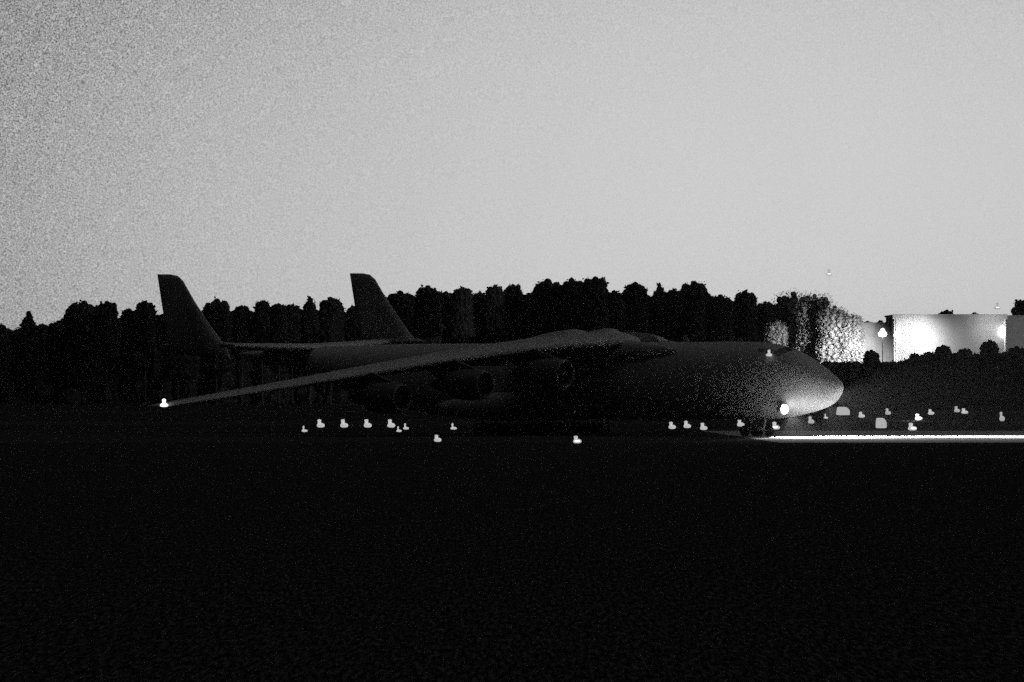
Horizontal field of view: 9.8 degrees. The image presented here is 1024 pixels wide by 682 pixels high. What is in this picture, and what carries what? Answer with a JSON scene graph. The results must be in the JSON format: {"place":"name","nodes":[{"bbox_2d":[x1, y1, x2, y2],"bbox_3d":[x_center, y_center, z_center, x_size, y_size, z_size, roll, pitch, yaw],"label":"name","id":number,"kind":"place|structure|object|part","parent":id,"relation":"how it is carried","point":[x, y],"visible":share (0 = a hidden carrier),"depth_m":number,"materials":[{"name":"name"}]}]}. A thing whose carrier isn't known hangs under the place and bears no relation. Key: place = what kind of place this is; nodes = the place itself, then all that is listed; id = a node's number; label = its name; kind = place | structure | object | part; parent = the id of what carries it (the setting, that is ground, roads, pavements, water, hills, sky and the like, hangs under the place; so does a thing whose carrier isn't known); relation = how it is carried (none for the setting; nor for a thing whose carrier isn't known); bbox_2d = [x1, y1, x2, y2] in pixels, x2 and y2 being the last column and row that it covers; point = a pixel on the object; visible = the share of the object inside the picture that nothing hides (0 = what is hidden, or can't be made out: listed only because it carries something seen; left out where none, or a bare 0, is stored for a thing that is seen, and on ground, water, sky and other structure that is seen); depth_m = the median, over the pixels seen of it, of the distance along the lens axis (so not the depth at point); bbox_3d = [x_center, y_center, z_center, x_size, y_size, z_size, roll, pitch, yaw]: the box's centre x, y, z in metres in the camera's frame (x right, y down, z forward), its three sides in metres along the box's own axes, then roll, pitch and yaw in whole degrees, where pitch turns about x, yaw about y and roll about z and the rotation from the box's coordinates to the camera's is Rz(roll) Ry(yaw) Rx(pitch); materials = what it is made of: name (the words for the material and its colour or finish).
{"place":"outdoors","nodes":[
{"label":"outdoors","id":0,"kind":"place"},
{"bbox_2d":[0,403,1023,681],"bbox_3d":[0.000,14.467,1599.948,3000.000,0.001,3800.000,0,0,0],"label":"ground","id":1,"kind":"structure","parent":0,"point":[510,563],"depth_m":219.65,"materials":[{"name":"black asphalt"}]},
{"bbox_2d":[0,323,13,401],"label":"tree","id":2,"kind":"object","parent":1,"relation":"on","point":[6,388],"visible":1,"depth_m":1207.49,"materials":[{"name":"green plant"}]},
{"bbox_2d":[13,311,44,403],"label":"tree","id":3,"kind":"object","parent":1,"relation":"on","point":[28,345],"visible":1,"depth_m":1188.11,"materials":[{"name":"black plant"}]},
{"bbox_2d":[43,320,64,403],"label":"tree","id":4,"kind":"object","parent":1,"relation":"on","point":[55,359],"visible":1,"depth_m":1193.78,"materials":[{"name":"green plant"}]},
{"bbox_2d":[60,299,102,403],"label":"tree","id":5,"kind":"object","parent":1,"relation":"on","point":[82,367],"visible":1,"depth_m":1190.23,"materials":[{"name":"black plant"}]},
{"bbox_2d":[91,301,120,403],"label":"tree","id":6,"kind":"object","parent":1,"relation":"on","point":[106,338],"visible":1,"depth_m":1183.69,"materials":[{"name":"black plant"}]},
{"bbox_2d":[119,308,135,403],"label":"tree","id":7,"kind":"object","parent":1,"relation":"on","point":[127,317],"visible":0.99,"depth_m":1202.35,"materials":[{"name":"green plant"}]},
{"bbox_2d":[132,300,157,403],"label":"tree","id":8,"kind":"object","parent":1,"relation":"on","point":[145,330],"visible":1,"depth_m":1198.85,"materials":[{"name":"black plant"}]},
{"bbox_2d":[198,296,235,403],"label":"tree","id":9,"kind":"object","parent":1,"relation":"on","point":[217,313],"visible":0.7,"depth_m":1201.45,"materials":[{"name":"black plant"}]},
{"bbox_2d":[232,305,252,403],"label":"tree","id":10,"kind":"object","parent":1,"relation":"on","point":[242,329],"visible":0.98,"depth_m":1203.68,"materials":[{"name":"black plant"}]},
{"bbox_2d":[251,300,270,403],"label":"tree","id":11,"kind":"object","parent":1,"relation":"on","point":[261,323],"visible":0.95,"depth_m":1202.41,"materials":[{"name":"black plant"}]},
{"bbox_2d":[268,303,289,403],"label":"tree","id":12,"kind":"object","parent":1,"relation":"on","point":[278,324],"visible":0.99,"depth_m":1187.50,"materials":[{"name":"black plant"}]},
{"bbox_2d":[286,303,301,402],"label":"tree","id":13,"kind":"object","parent":1,"relation":"on","point":[294,317],"visible":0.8,"depth_m":1210.59,"materials":[{"name":"black plant"}]},
{"bbox_2d":[300,295,319,403],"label":"tree","id":14,"kind":"object","parent":1,"relation":"on","point":[309,321],"visible":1,"depth_m":1195.76,"materials":[{"name":"black plant"}]},
{"bbox_2d":[317,419,324,427],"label":"runway light","id":15,"kind":"object","parent":1,"relation":"on","point":[320,425],"visible":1,"depth_m":697.15,"materials":[{"name":"clear glass"}]},
{"bbox_2d":[315,297,346,402],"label":"tree","id":16,"kind":"object","parent":1,"relation":"on","point":[332,319],"visible":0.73,"depth_m":1212.14,"materials":[{"name":"black plant"}]},
{"bbox_2d":[340,419,347,427],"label":"runway light","id":17,"kind":"object","parent":1,"relation":"on","point":[343,425],"visible":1,"depth_m":697.14,"materials":[{"name":"clear glass"}]},
{"bbox_2d":[345,305,359,340],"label":"tree","id":18,"kind":"object","parent":1,"relation":"on","point":[352,333],"visible":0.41,"depth_m":1213.07,"materials":[{"name":"black plant"}]},
{"bbox_2d":[364,419,371,427],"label":"runway light","id":19,"kind":"object","parent":1,"relation":"on","point":[367,425],"visible":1,"depth_m":697.16,"materials":[{"name":"clear glass"}]},
{"bbox_2d":[0,431,778,442],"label":"apron shoulder","id":20,"kind":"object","parent":1,"relation":"on","point":[307,437],"visible":1,"depth_m":601.87},
{"bbox_2d":[146,273,843,435],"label":"cargo aircraft","id":21,"kind":"object","parent":20,"relation":"on","point":[387,363],"visible":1,"depth_m":619.57,"materials":[{"name":"grey paint"}]},
{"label":"cockpit window","id":22,"kind":"part","parent":21,"relation":"part of","materials":[{"name":"black glass"}]},
{"bbox_2d":[387,419,394,427],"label":"runway light","id":23,"kind":"object","parent":1,"relation":"on","point":[390,424],"visible":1,"depth_m":697.16,"materials":[{"name":"clear glass"}]},
{"bbox_2d":[387,290,414,335],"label":"tree","id":24,"kind":"object","parent":1,"relation":"on","point":[399,301],"visible":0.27,"depth_m":1205.69,"materials":[{"name":"black plant"}]},
{"bbox_2d":[411,284,444,343],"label":"tree","id":25,"kind":"object","parent":1,"relation":"on","point":[427,325],"visible":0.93,"depth_m":1197.14,"materials":[{"name":"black plant"}]},
{"bbox_2d":[0,290,869,402],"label":"distant wood","id":26,"kind":"object","parent":1,"relation":"on","point":[158,387],"visible":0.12,"depth_m":1227.97,"materials":[{"name":"black plant"}]},
{"bbox_2d":[434,435,440,442],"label":"apron light","id":27,"kind":"object","parent":1,"relation":"on","point":[437,440],"visible":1,"depth_m":558.65,"materials":[{"name":"clear glass"}]},
{"bbox_2d":[439,291,456,343],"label":"tree","id":28,"kind":"object","parent":1,"relation":"on","point":[445,302],"visible":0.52,"depth_m":1213.13,"materials":[{"name":"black plant"}]},
{"bbox_2d":[449,286,475,343],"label":"tree","id":29,"kind":"object","parent":1,"relation":"on","point":[461,313],"visible":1,"depth_m":1185.99,"materials":[{"name":"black plant"}]},
{"bbox_2d":[471,290,489,342],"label":"tree","id":30,"kind":"object","parent":1,"relation":"on","point":[479,299],"visible":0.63,"depth_m":1201.69,"materials":[{"name":"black plant"}]},
{"bbox_2d":[484,284,505,342],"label":"tree","id":31,"kind":"object","parent":1,"relation":"on","point":[495,313],"visible":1,"depth_m":1187.74,"materials":[{"name":"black plant"}]},
{"bbox_2d":[0,421,1023,424],"bbox_3d":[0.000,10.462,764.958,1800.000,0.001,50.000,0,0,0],"label":"runway","id":32,"kind":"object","parent":1,"relation":"on","point":[488,422],"depth_m":773.02,"materials":[{"name":"black asphalt"}]},
{"bbox_2d":[808,416,813,423],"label":"field light","id":33,"kind":"object","parent":32,"relation":"on","point":[810,421],"visible":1,"depth_m":748.39,"materials":[{"name":"grey"}]},
{"bbox_2d":[999,412,1004,421],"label":"field light","id":34,"kind":"object","parent":32,"relation":"on","point":[1001,418],"visible":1,"depth_m":784.38,"materials":[{"name":"grey"}]},
{"bbox_2d":[503,283,522,340],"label":"tree","id":35,"kind":"object","parent":1,"relation":"on","point":[513,293],"visible":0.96,"depth_m":1210.24,"materials":[{"name":"black plant"}]},
{"bbox_2d":[518,292,533,336],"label":"tree","id":36,"kind":"object","parent":1,"relation":"on","point":[524,320],"visible":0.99,"depth_m":1206.53,"materials":[{"name":"black plant"}]},
{"bbox_2d":[529,278,560,337],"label":"tree","id":37,"kind":"object","parent":1,"relation":"on","point":[544,307],"visible":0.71,"depth_m":1196.79,"materials":[{"name":"black plant"}]},
{"bbox_2d":[555,277,582,330],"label":"tree","id":38,"kind":"object","parent":1,"relation":"on","point":[570,293],"visible":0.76,"depth_m":1193.31,"materials":[{"name":"black plant"}]},
{"bbox_2d":[573,436,581,443],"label":"apron light","id":39,"kind":"object","parent":1,"relation":"on","point":[576,440],"visible":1,"depth_m":547.41,"materials":[{"name":"clear glass"}]},
{"bbox_2d":[579,276,610,331],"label":"tree","id":40,"kind":"object","parent":1,"relation":"on","point":[595,311],"visible":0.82,"depth_m":1184.58,"materials":[{"name":"black plant"}]},
{"bbox_2d":[606,290,627,331],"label":"tree","id":41,"kind":"object","parent":1,"relation":"on","point":[616,306],"visible":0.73,"depth_m":1189.42,"materials":[{"name":"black plant"}]},
{"bbox_2d":[622,281,649,333],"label":"tree","id":42,"kind":"object","parent":1,"relation":"on","point":[635,294],"visible":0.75,"depth_m":1191.68,"materials":[{"name":"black plant"}]},
{"bbox_2d":[648,282,664,336],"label":"tree","id":43,"kind":"object","parent":1,"relation":"on","point":[656,304],"visible":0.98,"depth_m":1202.11,"materials":[{"name":"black plant"}]},
{"bbox_2d":[669,422,675,429],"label":"runway light","id":44,"kind":"object","parent":1,"relation":"on","point":[672,427],"visible":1,"depth_m":679.73,"materials":[{"name":"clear glass"}]},
{"bbox_2d":[662,288,685,340],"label":"tree","id":45,"kind":"object","parent":1,"relation":"on","point":[674,318],"visible":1,"depth_m":1192.62,"materials":[{"name":"black plant"}]},
{"bbox_2d":[684,421,690,428],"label":"runway light","id":46,"kind":"object","parent":1,"relation":"on","point":[687,426],"visible":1,"depth_m":691.25,"materials":[{"name":"clear glass"}]},
{"bbox_2d":[676,281,709,341],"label":"tree","id":47,"kind":"object","parent":1,"relation":"on","point":[696,297],"visible":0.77,"depth_m":1203.51,"materials":[{"name":"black plant"}]},
{"bbox_2d":[700,423,706,430],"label":"runway light","id":48,"kind":"object","parent":1,"relation":"on","point":[703,428],"visible":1,"depth_m":668.57,"materials":[{"name":"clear glass"}]},
{"bbox_2d":[703,294,735,341],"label":"tree","id":49,"kind":"object","parent":1,"relation":"on","point":[719,316],"visible":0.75,"depth_m":1186.95,"materials":[{"name":"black plant"}]},
{"bbox_2d":[737,420,743,426],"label":"runway light","id":50,"kind":"object","parent":1,"relation":"on","point":[739,423],"visible":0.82,"depth_m":709.28,"materials":[{"name":"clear glass"}]},
{"bbox_2d":[732,289,759,341],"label":"tree","id":51,"kind":"object","parent":1,"relation":"on","point":[745,320],"visible":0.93,"depth_m":1190.14,"materials":[{"name":"black plant"}]},
{"bbox_2d":[757,301,774,341],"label":"tree","id":52,"kind":"object","parent":1,"relation":"on","point":[765,314],"visible":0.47,"depth_m":1209.06,"materials":[{"name":"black plant"}]},
{"bbox_2d":[772,422,779,429],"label":"apron light","id":53,"kind":"object","parent":1,"relation":"on","point":[775,426],"visible":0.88,"depth_m":674.09,"materials":[{"name":"clear glass"}]},
{"bbox_2d":[764,320,791,346],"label":"tree","id":54,"kind":"object","parent":1,"relation":"on","point":[777,332],"visible":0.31,"depth_m":1110.70,"materials":[{"name":"grey plant"}]},
{"bbox_2d":[767,288,810,356],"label":"tree","id":55,"kind":"object","parent":1,"relation":"on","point":[785,304],"visible":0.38,"depth_m":1117.52,"materials":[{"name":"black plant"}]},
{"bbox_2d":[793,290,835,362],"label":"tree","id":56,"kind":"object","parent":1,"relation":"on","point":[813,307],"visible":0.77,"depth_m":1106.19,"materials":[{"name":"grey plant"}]},
{"bbox_2d":[815,302,848,362],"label":"tree","id":57,"kind":"object","parent":1,"relation":"on","point":[829,348],"visible":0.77,"depth_m":1100.29,"materials":[{"name":"grey plant"}]},
{"bbox_2d":[836,407,849,416],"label":"airfield sign","id":58,"kind":"object","parent":1,"relation":"on","point":[842,410],"visible":1,"depth_m":867.90,"materials":[{"name":"metal"}]},
{"bbox_2d":[840,312,865,361],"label":"tree","id":59,"kind":"object","parent":1,"relation":"on","point":[853,346],"visible":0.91,"depth_m":1098.78,"materials":[{"name":"white plant"}]},
{"bbox_2d":[705,431,1023,442],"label":"apron","id":60,"kind":"object","parent":1,"relation":"on","point":[898,436],"visible":1,"depth_m":610.89,"materials":[{"name":"concrete"}]},
{"bbox_2d":[862,350,879,362],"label":"shrub","id":61,"kind":"object","parent":1,"relation":"on","point":[870,355],"visible":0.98,"depth_m":1015.05,"materials":[{"name":"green plant"}]},
{"bbox_2d":[862,322,891,361],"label":"annex","id":62,"kind":"object","parent":1,"relation":"on","point":[873,340],"visible":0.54,"depth_m":1106.01,"materials":[{"name":"concrete"}]},
{"bbox_2d":[875,418,886,429],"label":"airfield sign","id":63,"kind":"object","parent":1,"relation":"on","point":[881,423],"visible":1,"depth_m":674.20,"materials":[{"name":"metal"}]},
{"bbox_2d":[878,328,886,360],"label":"floodlight mast","id":64,"kind":"object","parent":1,"relation":"on","point":[882,333],"visible":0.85,"depth_m":1080.46,"materials":[{"name":"metal"}]},
{"bbox_2d":[908,423,916,430],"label":"apron light","id":65,"kind":"object","parent":1,"relation":"on","point":[911,427],"visible":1,"depth_m":663.13,"materials":[{"name":"clear glass"}]},
{"bbox_2d":[915,414,922,420],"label":"field light","id":66,"kind":"object","parent":1,"relation":"on","point":[917,418],"visible":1,"depth_m":799.63,"materials":[{"name":"grey"}]},
{"bbox_2d":[821,350,1023,409],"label":"hedge","id":67,"kind":"object","parent":1,"relation":"on","point":[951,381],"visible":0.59,"depth_m":1008.22,"materials":[{"name":"black plant"}]},
{"bbox_2d":[935,345,951,353],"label":"shrub","id":68,"kind":"object","parent":1,"relation":"on","point":[943,348],"visible":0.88,"depth_m":1015.08,"materials":[{"name":"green plant"}]},
{"bbox_2d":[938,310,952,313],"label":"tree","id":69,"kind":"object","parent":1,"relation":"on","point":[946,312],"visible":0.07,"depth_m":1189.15,"materials":[{"name":"black plant"}]},
{"bbox_2d":[884,314,1007,361],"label":"hangar hall","id":70,"kind":"structure","parent":1,"relation":"on","point":[955,333],"depth_m":1100.02,"materials":[{"name":"metal"}]},
{"bbox_2d":[994,303,1000,313],"bbox_3d":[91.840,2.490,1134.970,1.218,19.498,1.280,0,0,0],"label":"obstruction light","id":71,"kind":"object","parent":70,"relation":"on","point":[997,306],"visible":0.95,"depth_m":1134.80,"materials":[{"name":"metal"}]},
{"bbox_2d":[1000,326,1004,335],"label":"wall lamp","id":72,"kind":"object","parent":70,"relation":"attached to","point":[1002,332],"visible":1,"depth_m":1099.14,"materials":[{"name":"grey"}]},
{"bbox_2d":[957,348,971,353],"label":"shrub","id":73,"kind":"object","parent":1,"relation":"on","point":[965,350],"visible":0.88,"depth_m":1015.26,"materials":[{"name":"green plant"}]},
{"bbox_2d":[979,339,999,354],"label":"shrub","id":74,"kind":"object","parent":1,"relation":"on","point":[990,346],"visible":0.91,"depth_m":1014.89,"materials":[{"name":"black plant"}]},
{"bbox_2d":[1008,346,1023,351],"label":"shrub","id":75,"kind":"object","parent":1,"relation":"on","point":[1016,349],"visible":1,"depth_m":1015.24,"materials":[{"name":"black plant"}]},
{"bbox_2d":[1011,299,1023,314],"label":"tree","id":76,"kind":"object","parent":1,"relation":"on","point":[1017,308],"visible":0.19,"depth_m":1188.34,"materials":[{"name":"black plant"}]},
{"bbox_2d":[0,411,1023,411],"bbox_3d":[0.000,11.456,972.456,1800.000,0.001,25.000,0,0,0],"label":"taxiway","id":77,"kind":"structure","parent":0,"point":[418,411],"depth_m":976.70,"materials":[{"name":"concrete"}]},
{"bbox_2d":[0,0,1023,329],"label":"sky","id":78,"kind":"structure","parent":0,"point":[245,152],"materials":[{"name":"grey"}]},
{"bbox_2d":[1006,315,1023,351],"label":"side building","id":79,"kind":"structure","parent":0,"point":[1014,330],"depth_m":1118.02,"materials":[{"name":"concrete"}]}
]}

